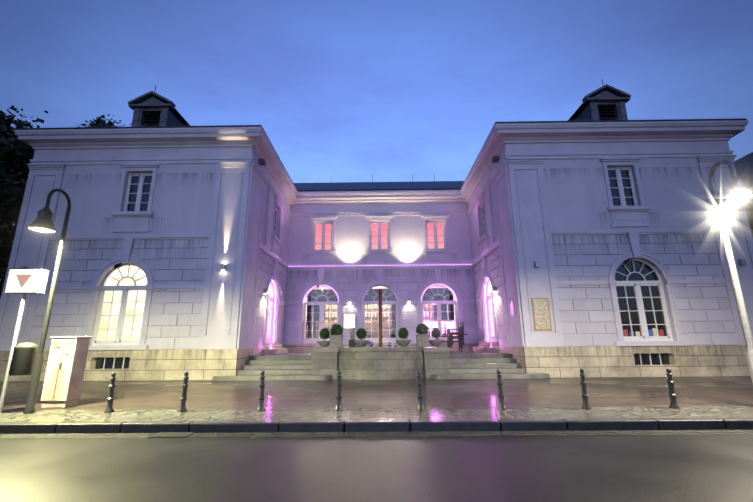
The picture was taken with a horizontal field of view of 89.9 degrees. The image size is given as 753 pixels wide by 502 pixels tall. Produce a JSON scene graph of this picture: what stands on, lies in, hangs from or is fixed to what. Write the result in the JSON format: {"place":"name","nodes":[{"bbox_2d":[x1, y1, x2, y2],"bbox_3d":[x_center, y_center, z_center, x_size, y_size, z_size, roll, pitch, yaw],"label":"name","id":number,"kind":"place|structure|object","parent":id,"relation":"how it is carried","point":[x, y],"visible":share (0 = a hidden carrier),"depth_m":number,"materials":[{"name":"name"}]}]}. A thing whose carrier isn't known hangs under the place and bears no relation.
{"place":"outdoors","nodes":[
{"label":"outdoors","id":0,"kind":"place"},
{"bbox_2d":[319,328,329,338],"bbox_3d":[-1.759,2.821,12.832,0.372,0.384,0.390,-1,-14,1],"label":"topiary bush","id":1,"kind":"object","parent":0,"point":[324,333],"depth_m":12.74,"materials":[{"name":"green plant"}]},
{"bbox_2d":[356,328,366,338],"bbox_3d":[-0.515,2.804,12.804,0.379,0.385,0.379,-1,-14,1],"label":"topiary bush","id":2,"kind":"object","parent":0,"point":[361,333],"depth_m":12.72,"materials":[{"name":"green plant"}]},
{"bbox_2d":[0,377,752,409],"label":"pavement","id":3,"kind":"structure","parent":0,"point":[482,393],"depth_m":8.49,"materials":[{"name":"grey stone"}]},
{"bbox_2d":[0,105,48,298],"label":"tree","id":4,"kind":"object","parent":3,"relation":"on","point":[16,155],"depth_m":15.72,"materials":[{"name":"green plant"}]},
{"bbox_2d":[41,336,91,407],"bbox_3d":[-5.960,2.299,7.234,0.510,1.290,0.380,-1,-14,1],"label":"telecom cabinet","id":5,"kind":"object","parent":3,"relation":"on","point":[69,383],"depth_m":7.11,"materials":[{"name":"white metal"}]},
{"bbox_2d":[53,341,72,398],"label":"cabinet door details","id":6,"kind":"object","parent":5,"relation":"attached to","point":[67,343],"depth_m":7.16,"materials":[{"name":"beige metal"}]},
{"bbox_2d":[65,347,71,351],"bbox_3d":[-5.845,1.872,7.152,0.120,0.080,0.001,-1,-14,1],"label":"sticker","id":7,"kind":"object","parent":5,"relation":"attached to","point":[68,349],"depth_m":7.15,"materials":[{"name":"white paper"}]},
{"bbox_2d":[76,114,131,126],"bbox_3d":[-21.315,-1.403,28.297,6.118,18.608,6.366,-1,-14,1],"label":"tree","id":8,"kind":"object","parent":3,"relation":"on","point":[99,122],"depth_m":29.03,"materials":[{"name":"green plant"}]},
{"bbox_2d":[0,321,750,381],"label":"stone plinth","id":9,"kind":"structure","parent":3,"relation":"on","point":[534,361],"depth_m":11.96,"materials":[{"name":"beige stone"}]},
{"bbox_2d":[311,351,450,379],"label":"fountain wall","id":10,"kind":"structure","parent":3,"relation":"on","point":[390,365],"depth_m":11.86,"materials":[{"name":"grey stone"}]},
{"bbox_2d":[317,341,329,346],"bbox_3d":[-1.758,3.144,12.746,0.550,0.220,0.550,-1,-14,1],"label":"planter bowl","id":11,"kind":"object","parent":10,"relation":"on","point":[324,343],"depth_m":12.57,"materials":[{"name":"grey stone"}]},
{"bbox_2d":[329,335,343,346],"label":"planter square","id":12,"kind":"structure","parent":10,"relation":"on","point":[336,340],"depth_m":12.57,"materials":[{"name":"stone"}]},
{"bbox_2d":[330,324,342,334],"bbox_3d":[-1.362,2.701,12.847,0.461,0.413,0.473,-1,-14,1],"label":"topiary bush","id":13,"kind":"object","parent":12,"relation":"on","point":[336,329],"depth_m":12.72,"materials":[{"name":"green plant"}]},
{"bbox_2d":[349,340,355,346],"bbox_3d":[-0.809,3.124,12.739,0.240,0.240,0.240,-1,-14,1],"label":"planter","id":14,"kind":"object","parent":10,"relation":"on","point":[352,343],"depth_m":12.62,"materials":[{"name":"black metal"}]},
{"bbox_2d":[349,323,357,339],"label":"planter grass","id":15,"kind":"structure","parent":14,"relation":"on","point":[353,334],"depth_m":12.80,"materials":[{"name":"brown"}]},
{"bbox_2d":[354,340,369,346],"bbox_3d":[-0.509,3.131,12.734,0.550,0.220,0.550,-1,-14,1],"label":"planter bowl","id":16,"kind":"object","parent":10,"relation":"on","point":[361,343],"depth_m":12.56,"materials":[{"name":"grey stone"}]},
{"bbox_2d":[378,289,381,346],"bbox_3d":[0.140,2.495,13.281,0.120,2.310,0.080,-1,-14,1],"label":"corten stele","id":17,"kind":"object","parent":10,"relation":"on","point":[380,317],"depth_m":13.28,"materials":[{"name":"metal"}]},
{"bbox_2d":[310,346,450,352],"bbox_3d":[0.141,3.266,12.519,4.520,0.154,1.740,-1,-14,1],"label":"ledge","id":18,"kind":"object","parent":10,"relation":"on","point":[398,348],"depth_m":12.03,"materials":[{"name":"grey stone"}]},
{"bbox_2d":[368,342,396,346],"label":"decorative balls","id":19,"kind":"object","parent":10,"relation":"on","point":[370,344],"depth_m":12.72,"materials":[{"name":"grey metal"}]},
{"bbox_2d":[395,340,410,346],"bbox_3d":[0.911,3.117,12.720,0.550,0.220,0.550,-1,-14,1],"label":"planter bowl","id":20,"kind":"object","parent":10,"relation":"on","point":[403,343],"depth_m":12.55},
{"bbox_2d":[398,327,408,338],"bbox_3d":[0.904,2.790,12.796,0.391,0.396,0.367,-1,-14,1],"label":"topiary bush","id":21,"kind":"object","parent":20,"relation":"in","point":[403,332],"depth_m":12.71,"materials":[{"name":"green plant"}]},
{"bbox_2d":[415,334,429,346],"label":"planter square","id":22,"kind":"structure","parent":10,"relation":"on","point":[422,340],"depth_m":12.55,"materials":[{"name":"stone"}]},
{"bbox_2d":[416,323,428,333],"bbox_3d":[1.556,2.662,12.822,0.464,0.443,0.482,-1,-14,1],"label":"potted shrub","id":23,"kind":"object","parent":22,"relation":"on","point":[422,328],"depth_m":12.70,"materials":[{"name":"green plant"}]},
{"bbox_2d":[429,340,443,345],"bbox_3d":[2.011,3.105,12.710,0.550,0.220,0.550,-1,-14,1],"label":"planter bowl","id":24,"kind":"object","parent":10,"relation":"on","point":[436,342],"depth_m":12.54,"materials":[{"name":"grey stone"}]},
{"bbox_2d":[236,249,525,369],"bbox_3d":[0.164,1.210,18.677,24.650,8.680,11.110,-1,-14,1],"label":"trim","id":25,"kind":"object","parent":3,"relation":"on","point":[371,293],"depth_m":23.67,"materials":[{"name":"white"}]},
{"bbox_2d":[294,181,463,189],"bbox_3d":[0.117,-4.306,19.668,25.910,2.509,11.770,-1,-14,1],"label":"roof slate","id":26,"kind":"object","parent":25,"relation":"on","point":[382,185],"depth_m":21.64,"materials":[{"name":"grey stone"}]},
{"bbox_2d":[128,91,175,126],"bbox_3d":[-8.592,-5.191,14.457,1.700,1.820,0.520,-1,-14,1],"label":"dormer front","id":27,"kind":"object","parent":26,"relation":"on","point":[145,103],"depth_m":14.37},
{"bbox_2d":[142,114,159,125],"bbox_3d":[-8.590,-5.008,14.536,1.000,0.900,0.180,-1,-14,1],"label":"dormer louver","id":28,"kind":"object","parent":27,"relation":"attached to","point":[152,119],"depth_m":14.50,"materials":[{"name":"black wood"}]},
{"bbox_2d":[155,97,189,125],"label":"dormer roof","id":29,"kind":"structure","parent":26,"relation":"attached to","point":[175,117],"depth_m":14.97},
{"bbox_2d":[23,116,736,127],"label":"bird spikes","id":30,"kind":"object","parent":26,"relation":"on","point":[246,123],"depth_m":13.63,"materials":[{"name":"grey metal"}]},
{"bbox_2d":[582,84,630,119],"bbox_3d":[8.706,-5.367,14.291,1.700,1.820,0.520,-1,-14,1],"label":"dormer front","id":31,"kind":"object","parent":26,"relation":"on","point":[609,96],"depth_m":14.19,"materials":[{"name":"grey paint"}]},
{"bbox_2d":[598,108,616,119],"bbox_3d":[8.709,-5.184,14.371,1.000,0.900,0.180,-1,-14,1],"label":"dormer louver","id":32,"kind":"object","parent":31,"relation":"attached to","point":[606,114],"depth_m":14.34,"materials":[{"name":"black"}]},
{"bbox_2d":[249,351,512,373],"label":"terrace","id":33,"kind":"structure","parent":3,"relation":"on","point":[308,355],"depth_m":13.13,"materials":[{"name":"grey stone"}]},
{"bbox_2d":[263,342,497,353],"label":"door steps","id":34,"kind":"structure","parent":33,"relation":"on","point":[488,347],"depth_m":16.46,"materials":[{"name":"stone"}]},
{"bbox_2d":[436,322,467,352],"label":"terrace chairs","id":35,"kind":"object","parent":33,"relation":"on","point":[451,337],"depth_m":15.92,"materials":[{"name":"brown wood"}]},
{"bbox_2d":[317,374,444,379],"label":"round step ends","id":36,"kind":"object","parent":3,"relation":"on","point":[328,377],"depth_m":11.68,"materials":[{"name":"stone"}]},
{"bbox_2d":[213,358,549,380],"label":"steps","id":37,"kind":"structure","parent":3,"relation":"on","point":[461,368],"depth_m":12.01,"materials":[{"name":"stone"}]},
{"bbox_2d":[32,157,734,349],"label":"facade walls","id":38,"kind":"structure","parent":3,"relation":"on","point":[183,207],"depth_m":13.47,"materials":[{"name":"white paint"}]},
{"bbox_2d":[0,350,223,374],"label":"wall stains","id":39,"kind":"object","parent":38,"relation":"attached to","point":[112,360],"depth_m":12.08,"materials":[{"name":"grey stone"}]},
{"bbox_2d":[47,239,204,269],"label":"wall stains","id":40,"kind":"object","parent":38,"relation":"attached to","point":[107,252],"depth_m":12.98,"materials":[{"name":"grey paint"}]},
{"bbox_2d":[64,173,214,188],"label":"wall stains","id":41,"kind":"object","parent":38,"relation":"attached to","point":[126,180],"depth_m":13.62,"materials":[{"name":"grey paint"}]},
{"bbox_2d":[220,264,225,269],"bbox_3d":[-5.156,0.545,12.678,0.140,0.200,0.130,-1,-14,1],"label":"sconce","id":42,"kind":"object","parent":38,"relation":"attached to","point":[222,266],"depth_m":12.62,"materials":[{"name":"silver metal"}]},
{"bbox_2d":[264,186,269,244],"bbox_3d":[-4.451,-1.465,15.350,0.074,2.510,0.074,5,-15,-21],"label":"downpipe","id":43,"kind":"object","parent":38,"relation":"attached to","point":[267,215],"depth_m":15.31,"materials":[{"name":"metal"}]},
{"bbox_2d":[343,313,355,328],"bbox_3d":[-1.308,3.393,18.235,0.600,0.750,0.080,-1,-14,1],"label":"menu box","id":44,"kind":"object","parent":38,"relation":"attached to","point":[343,320],"depth_m":18.21,"materials":[{"name":"silver metal"}]},
{"bbox_2d":[344,314,354,327],"bbox_3d":[-1.309,3.383,18.194,0.520,0.670,0.001,-1,-14,1],"label":"sign panel","id":45,"kind":"object","parent":44,"relation":"attached to","point":[349,319],"depth_m":18.20,"materials":[{"name":"white plastic"}]},
{"bbox_2d":[262,245,483,300],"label":"soft led strips","id":46,"kind":"object","parent":38,"relation":"attached to","point":[378,265],"depth_m":18.75,"materials":[{"name":"pink plastic"}]},
{"bbox_2d":[0,155,752,350],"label":"facade trim","id":47,"kind":"structure","parent":38,"relation":"attached to","point":[235,246],"depth_m":13.03,"materials":[{"name":"white paint"}]},
{"bbox_2d":[289,269,468,283],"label":"wall stains","id":48,"kind":"object","parent":38,"relation":"attached to","point":[371,276],"depth_m":18.79,"materials":[{"name":"grey paint"}]},
{"bbox_2d":[315,223,443,249],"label":"window panes","id":49,"kind":"structure","parent":38,"relation":"attached to","point":[430,227],"depth_m":19.45,"materials":[{"name":"pink glass"}]},
{"bbox_2d":[263,286,496,293],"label":"side door lamps","id":50,"kind":"object","parent":38,"relation":"attached to","point":[494,288],"depth_m":15.04,"materials":[{"name":"silver metal"}]},
{"bbox_2d":[272,278,488,341],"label":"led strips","id":51,"kind":"object","parent":38,"relation":"attached to","point":[275,307],"depth_m":16.83,"materials":[{"name":"plastic"}]},
{"bbox_2d":[14,120,748,216],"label":"cornice","id":52,"kind":"structure","parent":38,"relation":"on","point":[572,140],"depth_m":13.73,"materials":[{"name":"paint"}]},
{"bbox_2d":[258,159,265,165],"bbox_3d":[-4.359,-3.388,14.373,0.220,0.170,0.240,-1,-14,1],"label":"flood","id":53,"kind":"object","parent":52,"relation":"attached to","point":[261,162],"depth_m":14.30,"materials":[{"name":"black metal"}]},
{"bbox_2d":[16,118,746,191],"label":"roof","id":54,"kind":"structure","parent":52,"relation":"on","point":[380,189],"depth_m":13.58,"materials":[{"name":"grey metal"}]},
{"bbox_2d":[492,156,499,162],"bbox_3d":[4.510,-3.478,14.288,0.220,0.170,0.240,-1,-14,1],"label":"flood","id":55,"kind":"object","parent":52,"relation":"attached to","point":[495,159],"depth_m":14.18,"materials":[{"name":"black metal"}]},
{"bbox_2d":[92,167,672,368],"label":"window frames","id":56,"kind":"structure","parent":38,"relation":"attached to","point":[636,285],"depth_m":13.60,"materials":[{"name":"white wood"}]},
{"bbox_2d":[97,266,146,340],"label":"window panes","id":57,"kind":"structure","parent":56,"relation":"attached to","point":[116,274],"depth_m":12.74,"materials":[{"name":"clear glass"}]},
{"bbox_2d":[305,287,454,337],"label":"window panes","id":58,"kind":"structure","parent":56,"relation":"in","point":[376,311],"depth_m":18.59,"materials":[{"name":"clear glass"}]},
{"bbox_2d":[267,283,493,337],"bbox_3d":[0.153,2.522,16.119,9.734,2.730,1.620,-1,-14,1],"label":"lit magenta glass","id":59,"kind":"object","parent":56,"relation":"in","point":[271,306],"depth_m":16.60,"materials":[{"name":"pink glass"}]},
{"bbox_2d":[95,170,669,368],"bbox_3d":[0.220,0.881,14.927,18.790,6.880,4.045,-1,-14,1],"label":"dark glass","id":60,"kind":"object","parent":38,"relation":"attached to","point":[649,315],"depth_m":12.64,"materials":[{"name":"black glass"}]},
{"bbox_2d":[30,234,737,349],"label":"stone block wall","id":61,"kind":"structure","parent":38,"relation":"attached to","point":[563,270],"depth_m":12.76,"materials":[{"name":"white stone"}]},
{"bbox_2d":[488,183,494,242],"bbox_3d":[4.659,-1.557,15.263,0.074,2.510,0.074,-6,-15,22],"label":"downpipe","id":62,"kind":"object","parent":38,"relation":"attached to","point":[491,213],"depth_m":15.22,"materials":[{"name":"metal"}]},
{"bbox_2d":[509,297,514,314],"bbox_3d":[4.708,1.918,13.061,0.030,0.600,0.350,-1,-14,1],"label":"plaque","id":63,"kind":"object","parent":38,"relation":"attached to","point":[512,306],"depth_m":13.01,"materials":[{"name":"white metal"}]},
{"bbox_2d":[534,261,539,266],"bbox_3d":[5.353,0.438,12.577,0.140,0.200,0.130,-1,-14,1],"label":"sconce","id":64,"kind":"object","parent":38,"relation":"attached to","point":[536,263],"depth_m":12.52,"materials":[{"name":"silver metal"}]},
{"bbox_2d":[531,298,551,330],"bbox_3d":[5.362,2.054,12.259,0.550,1.050,0.050,-1,-14,1],"label":"poster frame","id":65,"kind":"object","parent":38,"relation":"attached to","point":[535,329],"depth_m":12.22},
{"bbox_2d":[533,299,549,328],"bbox_3d":[5.361,2.047,12.232,0.450,0.950,0.001,-1,-14,1],"label":"poster paper","id":66,"kind":"object","parent":65,"relation":"in","point":[541,314],"depth_m":12.23,"materials":[{"name":"beige paper"}]},
{"bbox_2d":[545,167,698,183],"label":"wall stains","id":67,"kind":"object","parent":38,"relation":"attached to","point":[645,175],"depth_m":13.43,"materials":[{"name":"grey paint"}]},
{"bbox_2d":[552,234,717,264],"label":"wall stains","id":68,"kind":"object","parent":38,"relation":"attached to","point":[658,247],"depth_m":12.80,"materials":[{"name":"grey paint"}]},
{"bbox_2d":[536,345,748,370],"bbox_3d":[8.772,3.384,11.895,7.410,0.740,0.001,-1,-14,1],"label":"base grime","id":69,"kind":"object","parent":38,"relation":"attached to","point":[713,353],"depth_m":11.90,"materials":[{"name":"grey stone"}]},
{"bbox_2d":[647,212,659,227],"bbox_3d":[9.583,-0.988,13.005,0.410,0.770,0.001,-1,-14,1],"label":"wall stain","id":70,"kind":"object","parent":38,"relation":"attached to","point":[653,217],"depth_m":13.05,"materials":[{"name":"grey paint"}]},
{"bbox_2d":[738,259,746,264],"bbox_3d":[12.143,0.369,12.512,0.140,0.200,0.130,-1,-14,1],"label":"sconce","id":71,"kind":"object","parent":38,"relation":"attached to","point":[741,261],"depth_m":12.47,"materials":[{"name":"silver metal"}]},
{"label":"room floor","id":72,"kind":"structure","parent":38,"relation":"on","visible":0},
{"bbox_2d":[305,300,449,337],"bbox_3d":[0.401,3.889,21.264,8.100,2.500,4.220,-1,-14,1],"label":"room furniture","id":73,"kind":"object","parent":72,"relation":"on","point":[385,326],"depth_m":22.82,"materials":[{"name":"brown"}]},
{"bbox_2d":[326,304,431,322],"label":"bottles","id":74,"kind":"object","parent":73,"relation":"on","point":[366,313],"depth_m":22.90,"materials":[{"name":"multicoloured"}]},
{"bbox_2d":[305,286,454,336],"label":"room walls","id":75,"kind":"structure","parent":72,"relation":"on","point":[378,287],"depth_m":23.64,"materials":[{"name":"beige paint"}]},
{"bbox_2d":[424,322,455,336],"bbox_3d":[3.054,4.505,20.919,2.900,1.100,0.700,-1,-14,1],"label":"room bar counter","id":76,"kind":"object","parent":72,"relation":"on","point":[433,324],"depth_m":20.66,"materials":[{"name":"paint"}]},
{"bbox_2d":[0,406,752,421],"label":"cobble band","id":77,"kind":"object","parent":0,"point":[496,413],"depth_m":6.10,"materials":[{"name":"grey stone"}]},
{"bbox_2d":[0,294,26,412],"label":"sign post","id":78,"kind":"object","parent":77,"relation":"on","point":[13,345],"depth_m":6.73,"materials":[{"name":"white metal"}]},
{"bbox_2d":[4,269,48,294],"bbox_3d":[-6.520,0.578,7.033,0.620,0.450,0.160,-1,-14,1],"label":"sign box","id":79,"kind":"object","parent":78,"relation":"attached to","point":[42,282],"depth_m":7.00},
{"bbox_2d":[5,270,40,292],"bbox_3d":[-6.521,0.558,6.952,0.580,0.410,0.001,-1,-14,1],"label":"sign","id":80,"kind":"object","parent":79,"relation":"attached to","point":[29,285],"depth_m":6.95,"materials":[{"name":"white plastic"}]},
{"bbox_2d":[16,274,31,287],"bbox_3d":[-6.521,0.557,6.948,0.300,0.250,0.001,-1,-14,1],"label":"triangle sign","id":81,"kind":"object","parent":80,"relation":"attached to","point":[22,279],"depth_m":6.96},
{"bbox_2d":[23,189,70,413],"bbox_3d":[-5.971,0.762,6.638,0.408,3.998,0.738,-1,-14,1],"label":"street lamp pole","id":82,"kind":"object","parent":77,"relation":"on","point":[43,219],"depth_m":6.75,"materials":[{"name":"black"}]},
{"bbox_2d":[9,342,37,375],"bbox_3d":[-6.289,1.917,6.728,0.330,0.560,0.330,-1,-14,1],"label":"litter bin","id":83,"kind":"object","parent":82,"relation":"attached to","point":[23,358],"depth_m":6.62,"materials":[{"name":"grey metal"}]},
{"bbox_2d":[29,227,54,231],"bbox_3d":[-5.982,-0.369,6.741,0.366,0.030,0.366,-1,-14,1],"label":"lamp light","id":84,"kind":"object","parent":82,"relation":"attached to","point":[40,229],"depth_m":6.70,"materials":[{"name":"white glass"}]},
{"bbox_2d":[103,372,115,412],"bbox_3d":[-4.619,2.455,6.566,0.149,0.663,0.153,-6,-14,16],"label":"bollard","id":85,"kind":"object","parent":77,"relation":"on","point":[110,399],"depth_m":6.53,"materials":[{"name":"metal"}]},
{"bbox_2d":[177,372,188,411],"bbox_3d":[-3.339,2.441,6.550,0.149,0.663,0.153,-6,-14,29],"label":"bollard","id":86,"kind":"object","parent":77,"relation":"on","point":[183,399],"depth_m":6.51,"materials":[{"name":"metal"}]},
{"bbox_2d":[256,371,264,411],"bbox_3d":[-2.001,2.435,6.571,0.153,0.663,0.149,-13,-19,38],"label":"bollard","id":87,"kind":"object","parent":77,"relation":"on","point":[261,398],"depth_m":6.53,"materials":[{"name":"metal"}]},
{"bbox_2d":[334,370,342,410],"bbox_3d":[-0.655,2.424,6.566,0.153,0.663,0.149,-2,-15,9],"label":"bollard","id":88,"kind":"object","parent":77,"relation":"on","point":[338,407],"depth_m":6.52,"materials":[{"name":"metal"}]},
{"bbox_2d":[416,370,424,410],"bbox_3d":[0.750,2.408,6.548,0.153,0.663,0.149,2,-14,-17],"label":"bollard","id":89,"kind":"object","parent":77,"relation":"on","point":[420,406],"depth_m":6.51,"materials":[{"name":"metal"}]},
{"bbox_2d":[496,369,506,409],"bbox_3d":[2.153,2.396,6.544,0.149,0.663,0.153,1,-15,-10],"label":"bollard","id":90,"kind":"object","parent":77,"relation":"on","point":[501,396],"depth_m":6.50,"materials":[{"name":"metal"}]},
{"bbox_2d":[579,369,591,408],"bbox_3d":[3.592,2.380,6.523,0.149,0.663,0.153,-8,-15,30],"label":"bollard","id":91,"kind":"object","parent":77,"relation":"on","point":[584,395],"depth_m":6.49,"materials":[{"name":"metal"}]},
{"bbox_2d":[666,368,679,408],"bbox_3d":[5.090,2.364,6.504,0.153,0.663,0.149,9,-15,-37],"label":"bollard","id":92,"kind":"object","parent":77,"relation":"on","point":[673,396],"depth_m":6.47,"materials":[{"name":"metal"}]},
{"bbox_2d":[708,160,752,382],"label":"street lamp pole","id":93,"kind":"object","parent":77,"relation":"on","point":[737,186],"depth_m":6.85,"materials":[{"name":"grey metal"}]},
{"bbox_2d":[728,194,750,198],"bbox_3d":[6.533,-0.973,6.777,0.310,0.025,0.310,-1,-14,1],"label":"street lamp diffuser","id":94,"kind":"object","parent":93,"relation":"attached to","point":[740,196],"depth_m":6.74,"materials":[{"name":"white glass"}]},
{"bbox_2d":[0,0,752,280],"label":"sky","id":95,"kind":"structure","parent":0,"point":[341,90],"materials":[{"name":"blue"}]},
{"bbox_2d":[7,435,752,501],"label":"road","id":96,"kind":"structure","parent":0,"point":[662,468],"depth_m":3.84,"materials":[{"name":"grey asphalt"}]},
{"bbox_2d":[15,419,752,438],"bbox_3d":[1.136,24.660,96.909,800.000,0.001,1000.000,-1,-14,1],"label":"stones","id":97,"kind":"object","parent":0,"point":[344,431],"depth_m":5.16,"materials":[{"name":"grey stone"}]},
{"bbox_2d":[0,418,752,433],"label":"kerb","id":98,"kind":"structure","parent":97,"relation":"on","point":[400,425],"depth_m":5.44,"materials":[{"name":"grey stone"}]},
{"bbox_2d":[4,429,752,438],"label":"gutter setts","id":99,"kind":"structure","parent":97,"relation":"on","point":[404,433],"depth_m":5.26,"materials":[{"name":"grey stone"}]},
{"bbox_2d":[148,432,194,437],"bbox_3d":[-2.866,2.579,5.288,0.500,0.008,0.290,-1,-14,1],"label":"drain frame","id":100,"kind":"object","parent":99,"relation":"on","point":[175,436],"depth_m":5.23,"materials":[{"name":"grey metal"}]},
{"bbox_2d":[153,432,189,436],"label":"drain slots","id":101,"kind":"object","parent":100,"relation":"in","point":[172,434],"depth_m":5.29,"materials":[{"name":"grey metal"}]},
{"bbox_2d":[745,204,752,226],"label":"neighbour walls","id":102,"kind":"structure","parent":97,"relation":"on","point":[749,210],"depth_m":15.21,"materials":[{"name":"beige paint"}]},
{"bbox_2d":[734,152,752,206],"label":"neighbour roof","id":103,"kind":"structure","parent":102,"relation":"on","point":[744,167],"depth_m":18.35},
{"bbox_2d":[431,328,440,337],"bbox_3d":[2.013,2.779,12.789,0.344,0.350,0.335,-1,-14,1],"label":"topiary bush","id":104,"kind":"object","parent":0,"point":[435,333],"depth_m":12.70,"materials":[{"name":"green plant"}]},
{"bbox_2d":[568,91,602,120],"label":"dormer roof","id":105,"kind":"structure","parent":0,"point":[582,112],"depth_m":14.81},
{"bbox_2d":[623,325,663,335],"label":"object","id":106,"kind":"object","parent":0,"point":[661,332],"depth_m":12.34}
]}

